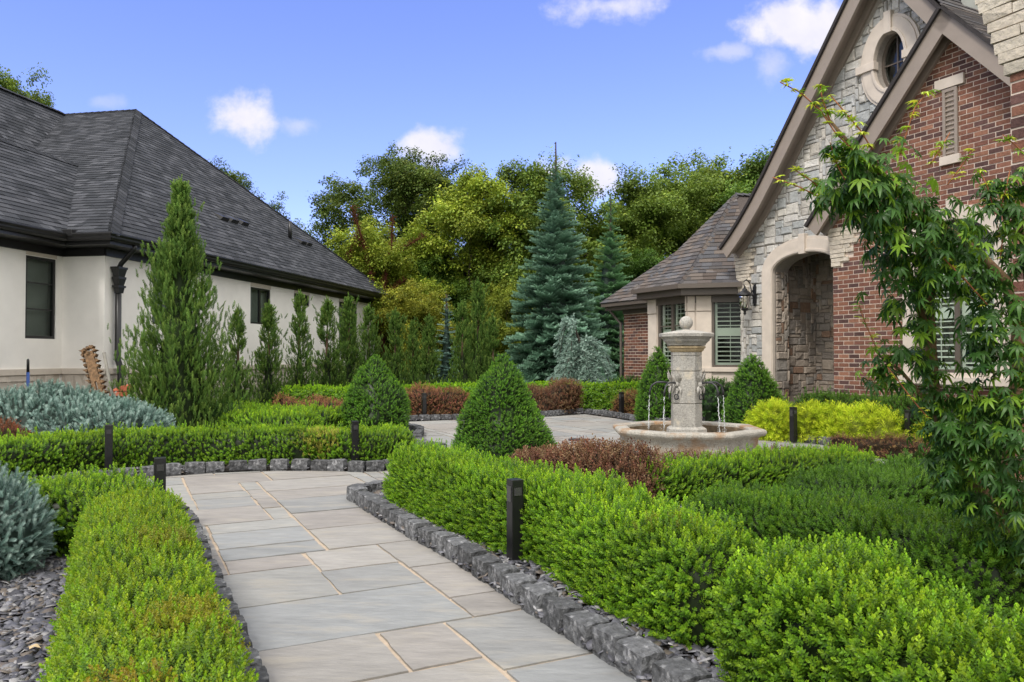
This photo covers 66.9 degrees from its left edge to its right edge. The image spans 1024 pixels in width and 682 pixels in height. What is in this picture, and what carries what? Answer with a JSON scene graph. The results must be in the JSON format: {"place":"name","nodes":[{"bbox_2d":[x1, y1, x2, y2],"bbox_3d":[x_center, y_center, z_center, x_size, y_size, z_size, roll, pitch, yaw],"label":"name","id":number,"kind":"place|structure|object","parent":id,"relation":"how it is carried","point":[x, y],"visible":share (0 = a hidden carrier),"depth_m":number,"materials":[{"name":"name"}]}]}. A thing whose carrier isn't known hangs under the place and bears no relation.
{"place":"outdoors","nodes":[
{"label":"outdoors","id":0,"kind":"place"},
{"bbox_2d":[0,0,842,249],"label":"sky","id":1,"kind":"structure","parent":0,"point":[291,94],"materials":[{"name":"blue"}]},
{"bbox_2d":[105,413,894,681],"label":"path","id":2,"kind":"structure","parent":0,"point":[305,620],"depth_m":4.40,"materials":[{"name":"grey stone"}]},
{"bbox_2d":[38,458,389,514],"bbox_3d":[-3.106,1.453,8.183,2.799,0.184,3.754,0,-1,22],"label":"granite edging","id":3,"kind":"object","parent":2,"relation":"on","point":[202,467],"visible":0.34,"depth_m":9.01,"materials":[{"name":"grey stone"}]},
{"bbox_2d":[188,514,268,681],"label":"granite edging","id":4,"kind":"object","parent":2,"relation":"on","point":[226,591],"visible":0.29,"depth_m":3.85,"materials":[{"name":"grey stone"}]},
{"bbox_2d":[409,423,449,448],"bbox_3d":[-1.593,1.533,12.322,0.703,0.182,5.937,0,-1,-15],"label":"granite edging","id":5,"kind":"object","parent":2,"relation":"on","point":[418,432],"visible":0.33,"depth_m":12.31,"materials":[{"name":"grey stone"}]},
{"bbox_2d":[346,480,724,681],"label":"granite edging","id":6,"kind":"object","parent":2,"relation":"on","point":[619,643],"visible":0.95,"depth_m":3.93,"materials":[{"name":"grey stone"}]},
{"bbox_2d":[406,408,718,421],"bbox_3d":[0.795,1.615,16.622,7.034,0.173,2.878,0,-1,0],"label":"granite edging","id":7,"kind":"object","parent":2,"relation":"on","point":[550,413],"visible":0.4,"depth_m":16.39,"materials":[{"name":"grey stone"}]},
{"bbox_2d":[609,316,766,456],"bbox_3d":[2.360,0.606,10.490,2.292,1.887,2.292,0,-1,0],"label":"fountain","id":8,"kind":"object","parent":2,"relation":"on","point":[687,427],"visible":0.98,"depth_m":10.29,"materials":[{"name":"stone"}]},
{"bbox_2d":[28,410,1011,679],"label":"bed soil","id":9,"kind":"structure","parent":0,"point":[528,562],"depth_m":4.67,"materials":[{"name":"brown soil"}]},
{"bbox_2d":[0,416,34,441],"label":"barberry shrub","id":10,"kind":"object","parent":9,"relation":"on","point":[5,427],"visible":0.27,"depth_m":9.59,"materials":[{"name":"brown plant"}]},
{"bbox_2d":[26,359,29,385],"bbox_3d":[-7.610,0.798,12.187,0.058,1.037,0.046,0,-1,0],"label":"digging tool","id":11,"kind":"object","parent":9,"relation":"on","point":[27,372],"visible":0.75,"depth_m":12.18,"materials":[{"name":"blue plastic"}]},
{"bbox_2d":[0,460,64,582],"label":"blue spruce","id":12,"kind":"object","parent":9,"relation":"on","point":[26,529],"visible":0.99,"depth_m":4.67,"materials":[{"name":"teal plant"}]},
{"bbox_2d":[4,461,164,557],"bbox_3d":[-3.129,1.152,5.303,1.506,0.607,0.810,0,-1,0],"label":"boxwood hedge","id":13,"kind":"object","parent":9,"relation":"on","point":[69,496],"visible":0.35,"depth_m":5.18,"materials":[{"name":"green plant"}]},
{"bbox_2d":[0,378,176,437],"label":"blue spruce","id":14,"kind":"object","parent":9,"relation":"on","point":[49,407],"visible":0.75,"depth_m":10.47,"materials":[{"name":"teal plant"}]},
{"bbox_2d":[78,345,108,394],"bbox_3d":[-6.669,0.712,12.461,0.965,1.306,0.249,-1,-1,40],"label":"trencher","id":15,"kind":"object","parent":9,"relation":"on","point":[91,365],"visible":0.62,"depth_m":12.55,"materials":[{"name":"metal"}]},
{"bbox_2d":[102,352,113,394],"bbox_3d":[-6.331,0.726,12.228,0.552,1.104,0.052,-1,-1,39],"label":"metal pole","id":16,"kind":"object","parent":9,"relation":"on","point":[107,368],"visible":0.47,"depth_m":12.29,"materials":[{"name":"beige metal"}]},
{"bbox_2d":[104,424,112,469],"bbox_3d":[-4.619,1.229,8.871,0.087,0.540,0.086,1,-1,-27],"label":"path light","id":17,"kind":"object","parent":9,"relation":"on","point":[108,433],"visible":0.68,"depth_m":8.84,"materials":[{"name":"metal"}]},
{"bbox_2d":[109,384,131,396],"bbox_3d":[-6.378,1.182,12.585,0.420,0.971,0.130,0,-1,0],"label":"machine hood","id":18,"kind":"object","parent":9,"relation":"on","point":[117,391],"visible":0.2,"depth_m":12.54,"materials":[{"name":"orange plastic"}]},
{"bbox_2d":[36,480,258,681],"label":"boxwood hedge","id":19,"kind":"object","parent":9,"relation":"on","point":[139,599],"visible":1,"depth_m":2.67,"materials":[{"name":"green plant"}]},
{"bbox_2d":[153,457,165,491],"bbox_3d":[-2.737,1.175,6.017,0.087,0.540,0.086,1,-1,-27],"label":"path light","id":20,"kind":"object","parent":9,"relation":"on","point":[159,463],"visible":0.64,"depth_m":5.99,"materials":[{"name":"metal"}]},
{"bbox_2d":[107,173,259,430],"bbox_3d":[-5.207,-0.458,12.412,2.352,4.450,2.307,0,-1,0],"label":"juniper tree","id":21,"kind":"object","parent":9,"relation":"on","point":[180,386],"visible":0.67,"depth_m":12.10,"materials":[{"name":"green plant"}]},
{"bbox_2d":[0,418,417,477],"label":"boxwood hedge","id":22,"kind":"object","parent":9,"relation":"on","point":[60,450],"visible":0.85,"depth_m":9.34,"materials":[{"name":"green plant"}]},
{"bbox_2d":[207,399,244,428],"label":"evergreen shrub","id":23,"kind":"object","parent":9,"relation":"on","point":[219,415],"visible":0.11,"depth_m":12.47,"materials":[{"name":"green plant"}]},
{"bbox_2d":[214,303,264,405],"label":"slender juniper","id":24,"kind":"object","parent":9,"relation":"on","point":[238,325],"visible":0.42,"depth_m":15.32,"materials":[{"name":"green plant"}]},
{"bbox_2d":[247,299,291,405],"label":"slender juniper","id":25,"kind":"object","parent":9,"relation":"on","point":[269,388],"visible":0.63,"depth_m":16.50,"materials":[{"name":"green plant"}]},
{"bbox_2d":[215,397,345,430],"bbox_3d":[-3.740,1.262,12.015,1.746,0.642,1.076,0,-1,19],"label":"boxwood hedge","id":26,"kind":"object","parent":9,"relation":"on","point":[264,415],"visible":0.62,"depth_m":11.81,"materials":[{"name":"green plant"}]},
{"bbox_2d":[277,289,327,393],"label":"slender juniper","id":27,"kind":"object","parent":9,"relation":"on","point":[299,370],"visible":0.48,"depth_m":17.72,"materials":[{"name":"green plant"}]},
{"bbox_2d":[272,391,344,411],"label":"barberry shrub","id":28,"kind":"object","parent":9,"relation":"on","point":[320,399],"visible":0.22,"depth_m":14.69,"materials":[{"name":"red plant"}]},
{"bbox_2d":[304,296,356,388],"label":"slender juniper","id":29,"kind":"object","parent":9,"relation":"on","point":[330,376],"visible":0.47,"depth_m":18.74,"materials":[{"name":"green plant"}]},
{"bbox_2d":[333,291,367,389],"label":"slender juniper","id":30,"kind":"object","parent":9,"relation":"on","point":[348,314],"visible":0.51,"depth_m":19.70,"materials":[{"name":"green plant"}]},
{"bbox_2d":[350,421,358,460],"bbox_3d":[-1.909,1.239,9.388,0.087,0.540,0.085,1,-1,-27],"label":"path light","id":31,"kind":"object","parent":9,"relation":"on","point":[354,432],"visible":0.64,"depth_m":9.36,"materials":[{"name":"metal"}]},
{"bbox_2d":[355,302,386,374],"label":"slender juniper","id":32,"kind":"object","parent":9,"relation":"on","point":[371,326],"visible":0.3,"depth_m":20.73,"materials":[{"name":"green plant"}]},
{"bbox_2d":[337,354,411,432],"bbox_3d":[-2.354,0.933,13.056,1.330,1.442,1.281,0,-1,0],"label":"boxwood cone","id":33,"kind":"object","parent":9,"relation":"on","point":[376,394],"visible":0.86,"depth_m":12.79,"materials":[{"name":"green plant"}]},
{"bbox_2d":[381,307,410,387],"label":"slender juniper","id":34,"kind":"object","parent":9,"relation":"on","point":[395,327],"visible":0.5,"depth_m":20.92,"materials":[{"name":"green plant"}]},
{"bbox_2d":[401,319,425,385],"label":"slender juniper","id":35,"kind":"object","parent":9,"relation":"on","point":[412,329],"visible":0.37,"depth_m":22.50,"materials":[{"name":"green plant"}]},
{"bbox_2d":[422,393,426,414],"bbox_3d":[-1.873,1.374,16.482,0.087,0.540,0.086,1,-1,-27],"label":"path light","id":36,"kind":"object","parent":9,"relation":"on","point":[424,403],"visible":0.69,"depth_m":16.45,"materials":[{"name":"metal"}]},
{"bbox_2d":[409,312,445,386],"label":"slender juniper","id":37,"kind":"object","parent":9,"relation":"on","point":[428,365],"visible":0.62,"depth_m":20.33,"materials":[{"name":"green plant"}]},
{"bbox_2d":[405,381,468,416],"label":"barberry shrub","id":38,"kind":"object","parent":9,"relation":"on","point":[439,402],"visible":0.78,"depth_m":16.90,"materials":[{"name":"brown plant"}]},
{"bbox_2d":[276,377,641,410],"bbox_3d":[-0.768,1.291,18.129,9.174,0.888,1.970,0,-1,-15],"label":"boxwood hedge","id":39,"kind":"object","parent":9,"relation":"on","point":[597,396],"visible":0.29,"depth_m":18.32,"materials":[{"name":"green plant"}]},
{"bbox_2d":[442,299,479,387],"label":"slender juniper","id":40,"kind":"object","parent":9,"relation":"on","point":[461,375],"visible":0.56,"depth_m":20.52,"materials":[{"name":"green plant"}]},
{"bbox_2d":[447,279,494,381],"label":"slender juniper","id":41,"kind":"object","parent":9,"relation":"on","point":[477,300],"visible":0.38,"depth_m":23.08,"materials":[{"name":"green plant"}]},
{"bbox_2d":[468,313,507,384],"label":"slender juniper","id":42,"kind":"object","parent":9,"relation":"on","point":[491,331],"visible":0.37,"depth_m":21.13,"materials":[{"name":"green plant"}]},
{"bbox_2d":[451,352,557,461],"bbox_3d":[-0.084,0.843,8.893,1.259,1.430,1.196,0,-1,0],"label":"boxwood cone","id":43,"kind":"object","parent":9,"relation":"on","point":[502,415],"visible":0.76,"depth_m":8.60,"materials":[{"name":"green plant"}]},
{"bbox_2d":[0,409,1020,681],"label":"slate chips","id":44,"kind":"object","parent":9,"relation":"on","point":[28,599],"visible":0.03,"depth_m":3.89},
{"bbox_2d":[29,644,40,648],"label":"fallen leaf","id":45,"kind":"object","parent":44,"relation":"on","point":[34,645],"visible":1,"depth_m":3.43,"materials":[{"name":"beige plant"}]},
{"bbox_2d":[506,478,522,564],"bbox_3d":[0.018,1.155,4.962,0.087,0.540,0.086,1,-1,-27],"label":"path light","id":46,"kind":"object","parent":9,"relation":"on","point":[514,486],"visible":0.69,"depth_m":4.93,"materials":[{"name":"metal"}]},
{"bbox_2d":[527,377,583,412],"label":"barberry shrub","id":47,"kind":"object","parent":9,"relation":"on","point":[557,395],"visible":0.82,"depth_m":17.73,"materials":[{"name":"brown plant"}]},
{"bbox_2d":[498,142,622,384],"bbox_3d":[1.336,-1.979,24.056,3.910,8.427,3.899,0,-1,-22],"label":"fir tree","id":48,"kind":"object","parent":9,"relation":"on","point":[555,293],"visible":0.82,"depth_m":23.53,"materials":[{"name":"green plant"}]},
{"bbox_2d":[381,438,762,649],"bbox_3d":[0.102,1.131,5.437,0.852,0.658,4.372,1,-1,-28],"label":"boxwood hedge","id":49,"kind":"object","parent":9,"relation":"on","point":[615,547],"visible":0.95,"depth_m":4.27,"materials":[{"name":"green plant"}]},
{"bbox_2d":[546,313,616,385],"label":"weeping spruce","id":50,"kind":"object","parent":9,"relation":"on","point":[581,363],"visible":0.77,"depth_m":20.68,"materials":[{"name":"green plant"}]},
{"bbox_2d":[504,433,672,509],"bbox_3d":[0.594,1.205,7.106,1.311,0.752,1.712,1,-1,-31],"label":"barberry shrub","id":51,"kind":"object","parent":9,"relation":"on","point":[590,455],"visible":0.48,"depth_m":6.76,"materials":[{"name":"brown plant"}]},
{"bbox_2d":[619,392,623,412],"bbox_3d":[2.383,1.381,16.881,0.087,0.540,0.086,1,-1,-27],"label":"path light","id":52,"kind":"object","parent":9,"relation":"on","point":[621,401],"visible":0.7,"depth_m":16.85,"materials":[{"name":"metal"}]},
{"bbox_2d":[608,388,637,413],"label":"barberry shrub","id":53,"kind":"object","parent":9,"relation":"on","point":[629,401],"visible":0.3,"depth_m":17.26,"materials":[{"name":"brown plant"}]},
{"bbox_2d":[606,373,639,388],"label":"evergreen shrub","id":54,"kind":"object","parent":9,"relation":"on","point":[628,379],"visible":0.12,"depth_m":19.46,"materials":[{"name":"green plant"}]},
{"bbox_2d":[633,346,670,421],"bbox_3d":[2.963,0.883,15.764,1.052,1.594,1.098,0,-1,0],"label":"boxwood cone","id":55,"kind":"object","parent":9,"relation":"on","point":[657,369],"visible":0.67,"depth_m":15.51,"materials":[{"name":"green plant"}]},
{"bbox_2d":[700,376,733,420],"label":"evergreen shrub","id":56,"kind":"object","parent":9,"relation":"on","point":[709,403],"visible":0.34,"depth_m":15.70,"materials":[{"name":"green plant"}]},
{"bbox_2d":[659,443,823,461],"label":"barberry shrub","id":57,"kind":"object","parent":9,"relation":"on","point":[693,454],"visible":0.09,"depth_m":8.03,"materials":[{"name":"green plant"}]},
{"bbox_2d":[721,353,783,423],"bbox_3d":[4.144,0.930,13.424,1.084,1.456,1.154,0,-1,0],"label":"boxwood cone","id":58,"kind":"object","parent":9,"relation":"on","point":[754,382],"visible":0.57,"depth_m":13.23,"materials":[{"name":"green plant"}]},
{"bbox_2d":[640,439,882,505],"bbox_3d":[2.328,1.243,7.473,3.169,0.507,0.780,1,-1,-25],"label":"boxwood hedge","id":59,"kind":"object","parent":9,"relation":"on","point":[687,476],"visible":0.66,"depth_m":7.24,"materials":[{"name":"green plant"}]},
{"bbox_2d":[741,396,797,441],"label":"golden shrub","id":60,"kind":"object","parent":9,"relation":"on","point":[772,422],"visible":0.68,"depth_m":12.35,"materials":[{"name":"yellow plant"}]},
{"bbox_2d":[712,420,834,445],"bbox_3d":[4.430,1.537,12.562,1.654,0.184,6.481,0,-1,-14],"label":"granite edging","id":61,"kind":"object","parent":9,"relation":"on","point":[815,441],"visible":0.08,"depth_m":11.86,"materials":[{"name":"grey stone"}]},
{"bbox_2d":[779,391,792,412],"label":"shrub","id":62,"kind":"object","parent":9,"relation":"on","point":[788,402],"visible":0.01,"depth_m":14.22,"materials":[{"name":"green plant"}]},
{"bbox_2d":[789,407,796,441],"bbox_3d":[4.343,1.288,11.962,0.087,0.540,0.086,1,-1,-27],"label":"path light","id":63,"kind":"object","parent":9,"relation":"on","point":[793,422],"visible":0.98,"depth_m":11.93,"materials":[{"name":"metal"}]},
{"bbox_2d":[784,397,834,442],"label":"golden shrub","id":64,"kind":"object","parent":9,"relation":"on","point":[806,420],"visible":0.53,"depth_m":12.00,"materials":[{"name":"yellow plant"}]},
{"bbox_2d":[599,0,1023,526],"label":"brick house","id":65,"kind":"structure","parent":9,"relation":"on","point":[877,66],"depth_m":13.84,"materials":[{"name":"stone"}]},
{"bbox_2d":[658,304,685,366],"bbox_3d":[3.870,-0.186,17.824,0.470,1.590,1.063,1,-1,-27],"label":"window","id":66,"kind":"structure","parent":65,"relation":"in","point":[669,316],"depth_m":18.13,"materials":[{"name":"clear glass"}]},
{"bbox_2d":[712,302,740,366],"bbox_3d":[4.846,-0.198,17.180,0.814,1.590,0.470,0,-1,17],"label":"window","id":67,"kind":"structure","parent":65,"relation":"in","point":[726,320],"depth_m":17.13,"materials":[{"name":"white glass"}]},
{"bbox_2d":[737,279,756,314],"bbox_3d":[4.883,-0.904,16.059,0.434,0.761,0.325,0,-1,0],"label":"wall lantern","id":68,"kind":"object","parent":65,"relation":"attached to","point":[744,307],"depth_m":16.02,"materials":[{"name":"black metal"}]},
{"bbox_2d":[882,0,977,86],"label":"oval window","id":69,"kind":"structure","parent":65,"relation":"in","point":[895,61],"depth_m":13.67,"materials":[{"name":"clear glass"}]},
{"bbox_2d":[919,219,994,373],"bbox_3d":[6.993,-0.682,11.937,0.470,2.377,1.310,1,-1,-27],"label":"window","id":70,"kind":"structure","parent":65,"relation":"in","point":[957,309],"depth_m":11.84,"materials":[{"name":"white glass"}]},
{"bbox_2d":[807,400,860,439],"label":"golden shrub","id":71,"kind":"object","parent":9,"relation":"on","point":[832,407],"visible":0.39,"depth_m":11.89,"materials":[{"name":"yellow plant"}]},
{"bbox_2d":[684,479,1023,622],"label":"boxwood hedge","id":72,"kind":"object","parent":9,"relation":"on","point":[940,542],"visible":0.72,"depth_m":4.39,"materials":[{"name":"green plant"}]},
{"bbox_2d":[705,528,1023,681],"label":"boxwood hedge","id":73,"kind":"object","parent":9,"relation":"on","point":[832,612],"visible":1,"depth_m":2.60,"materials":[{"name":"green plant"}]},
{"bbox_2d":[828,399,917,438],"bbox_3d":[5.441,1.297,11.709,1.309,0.856,1.202,0,-1,24],"label":"golden shrub","id":74,"kind":"object","parent":9,"relation":"on","point":[865,422],"visible":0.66,"depth_m":11.50,"materials":[{"name":"yellow plant"}]},
{"bbox_2d":[826,430,939,458],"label":"barberry shrub","id":75,"kind":"object","parent":9,"relation":"on","point":[882,447],"visible":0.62,"depth_m":10.18,"materials":[{"name":"brown plant"}]},
{"bbox_2d":[772,77,1023,576],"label":"japanese maple","id":76,"kind":"object","parent":9,"relation":"on","point":[857,197],"visible":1,"depth_m":3.59,"materials":[{"name":"green plant"}]},
{"bbox_2d":[781,447,1015,515],"bbox_3d":[3.486,1.216,6.637,2.714,0.581,1.097,1,-1,-30],"label":"boxwood hedge","id":77,"kind":"object","parent":9,"relation":"on","point":[890,477],"visible":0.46,"depth_m":6.14,"materials":[{"name":"green plant"}]},
{"bbox_2d":[791,385,1005,451],"bbox_3d":[5.853,1.151,11.905,1.013,0.883,3.613,1,-1,-28],"label":"boxwood hedge","id":78,"kind":"object","parent":9,"relation":"on","point":[897,402],"visible":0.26,"depth_m":11.99,"materials":[{"name":"green plant"}]},
{"bbox_2d":[904,410,912,436],"bbox_3d":[5.763,1.274,11.255,0.087,0.540,0.086,1,-1,-27],"label":"path light","id":79,"kind":"object","parent":9,"relation":"on","point":[908,423],"visible":0.53,"depth_m":11.23,"materials":[{"name":"metal"}]},
{"bbox_2d":[904,418,931,442],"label":"golden shrub","id":80,"kind":"object","parent":9,"relation":"on","point":[921,428],"visible":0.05,"depth_m":11.09,"materials":[{"name":"yellow plant"}]},
{"label":"lawn","id":81,"kind":"structure","parent":0,"visible":0},
{"bbox_2d":[0,62,55,106],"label":"broadleaf tree","id":82,"kind":"object","parent":81,"relation":"on","point":[8,82],"visible":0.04,"depth_m":42.27,"materials":[{"name":"green plant"}]},
{"bbox_2d":[0,87,393,401],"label":"white house","id":83,"kind":"structure","parent":81,"relation":"on","point":[85,198],"depth_m":16.15,"materials":[{"name":"paint"}]},
{"bbox_2d":[25,255,54,338],"bbox_3d":[-8.421,-0.759,13.709,0.170,1.479,0.731,0,-1,10],"label":"window","id":84,"kind":"structure","parent":83,"relation":"in","point":[40,272],"depth_m":13.87,"materials":[{"name":"black glass"}]},
{"bbox_2d":[152,269,168,323],"bbox_3d":[-7.157,-0.887,15.752,0.170,1.156,0.805,0,-1,10],"label":"window","id":85,"kind":"structure","parent":83,"relation":"in","point":[163,305],"depth_m":15.78,"materials":[{"name":"black glass"}]},
{"bbox_2d":[250,287,269,323],"bbox_3d":[-6.449,-0.877,19.593,0.170,0.949,1.048,0,-1,10],"label":"window","id":86,"kind":"structure","parent":83,"relation":"in","point":[259,296],"depth_m":19.61,"materials":[{"name":"black glass"}]},
{"bbox_2d":[294,293,308,306],"bbox_3d":[-6.029,-1.155,21.878,0.170,0.364,1.015,0,-1,10],"label":"window","id":87,"kind":"structure","parent":83,"relation":"in","point":[294,293],"depth_m":22.25,"materials":[{"name":"black glass"}]},
{"bbox_2d":[339,301,356,348],"bbox_3d":[-5.418,-0.445,25.174,0.170,1.629,1.540,0,-1,10],"label":"window","id":88,"kind":"structure","parent":83,"relation":"in","point":[340,303],"depth_m":25.04,"materials":[{"name":"black glass"}]},
{"bbox_2d":[207,155,306,229],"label":"broadleaf tree","id":89,"kind":"object","parent":81,"relation":"on","point":[240,179],"depth_m":43.74,"materials":[{"name":"green plant"}]},
{"bbox_2d":[344,205,425,362],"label":"red barked tree","id":90,"kind":"object","parent":81,"relation":"on","point":[363,245],"visible":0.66,"depth_m":27.64,"materials":[{"name":"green plant"}]},
{"bbox_2d":[325,214,458,359],"bbox_3d":[-4.874,-1.405,28.857,5.792,6.616,5.235,-1,-1,33],"label":"broadleaf tree","id":91,"kind":"object","parent":81,"relation":"on","point":[378,248],"visible":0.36,"depth_m":27.98,"materials":[{"name":"green plant"}]},
{"bbox_2d":[293,140,502,308],"bbox_3d":[-4.594,-3.608,36.420,11.788,11.307,10.621,0,-1,-17],"label":"broadleaf tree","id":92,"kind":"object","parent":81,"relation":"on","point":[410,184],"visible":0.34,"depth_m":33.64,"materials":[{"name":"green plant"}]},
{"bbox_2d":[374,278,464,378],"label":"broadleaf tree","id":93,"kind":"object","parent":81,"relation":"on","point":[414,301],"visible":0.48,"depth_m":25.49,"materials":[{"name":"green plant"}]},
{"bbox_2d":[388,253,484,373],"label":"broadleaf tree","id":94,"kind":"object","parent":81,"relation":"on","point":[458,285],"visible":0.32,"depth_m":29.41,"materials":[{"name":"green plant"}]},
{"bbox_2d":[432,294,458,384],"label":"blue spruce tree","id":95,"kind":"object","parent":81,"relation":"on","point":[445,366],"visible":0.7,"depth_m":24.39,"materials":[{"name":"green plant"}]},
{"bbox_2d":[437,231,477,371],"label":"broadleaf tree","id":96,"kind":"object","parent":81,"relation":"on","point":[464,243],"visible":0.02,"depth_m":37.95,"materials":[{"name":"green plant"}]},
{"bbox_2d":[386,162,538,364],"bbox_3d":[-1.375,-2.524,30.851,7.067,8.931,7.819,-1,-1,42],"label":"broadleaf tree","id":97,"kind":"object","parent":81,"relation":"on","point":[453,212],"visible":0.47,"depth_m":29.49,"materials":[{"name":"green plant"}]},
{"bbox_2d":[463,276,535,361],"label":"broadleaf tree","id":98,"kind":"object","parent":81,"relation":"on","point":[500,299],"visible":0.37,"depth_m":26.80,"materials":[{"name":"green plant"}]},
{"bbox_2d":[470,146,640,343],"bbox_3d":[1.384,-2.631,29.961,6.653,9.110,6.740,1,-1,-29],"label":"broadleaf tree","id":99,"kind":"object","parent":81,"relation":"on","point":[529,182],"visible":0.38,"depth_m":29.15,"materials":[{"name":"green plant"}]},
{"bbox_2d":[585,195,632,377],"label":"fir tree","id":100,"kind":"object","parent":81,"relation":"on","point":[611,282],"visible":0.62,"depth_m":26.69,"materials":[{"name":"green plant"}]},
{"bbox_2d":[574,196,677,315],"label":"broadleaf tree","id":101,"kind":"object","parent":81,"relation":"on","point":[598,235],"visible":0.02,"depth_m":32.03,"materials":[{"name":"green plant"}]},
{"bbox_2d":[590,244,674,324],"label":"broadleaf tree","id":102,"kind":"object","parent":81,"relation":"on","point":[638,267],"visible":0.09,"depth_m":28.41,"materials":[{"name":"green plant"}]},
{"bbox_2d":[576,155,725,293],"bbox_3d":[6.027,-2.948,33.191,8.137,9.867,7.880,1,-1,-30],"label":"broadleaf tree","id":103,"kind":"object","parent":81,"relation":"on","point":[656,205],"visible":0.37,"depth_m":31.43,"materials":[{"name":"green plant"}]},
{"bbox_2d":[642,146,766,252],"bbox_3d":[9.624,-3.571,35.731,9.247,11.212,8.954,-1,-1,41],"label":"broadleaf tree","id":104,"kind":"object","parent":81,"relation":"on","point":[727,175],"visible":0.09,"depth_m":34.58,"materials":[{"name":"green plant"}]},
{"bbox_2d":[692,136,778,232],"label":"broadleaf tree","id":105,"kind":"object","parent":81,"relation":"on","point":[751,179],"visible":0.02,"depth_m":33.24,"materials":[{"name":"green plant"}]}
]}

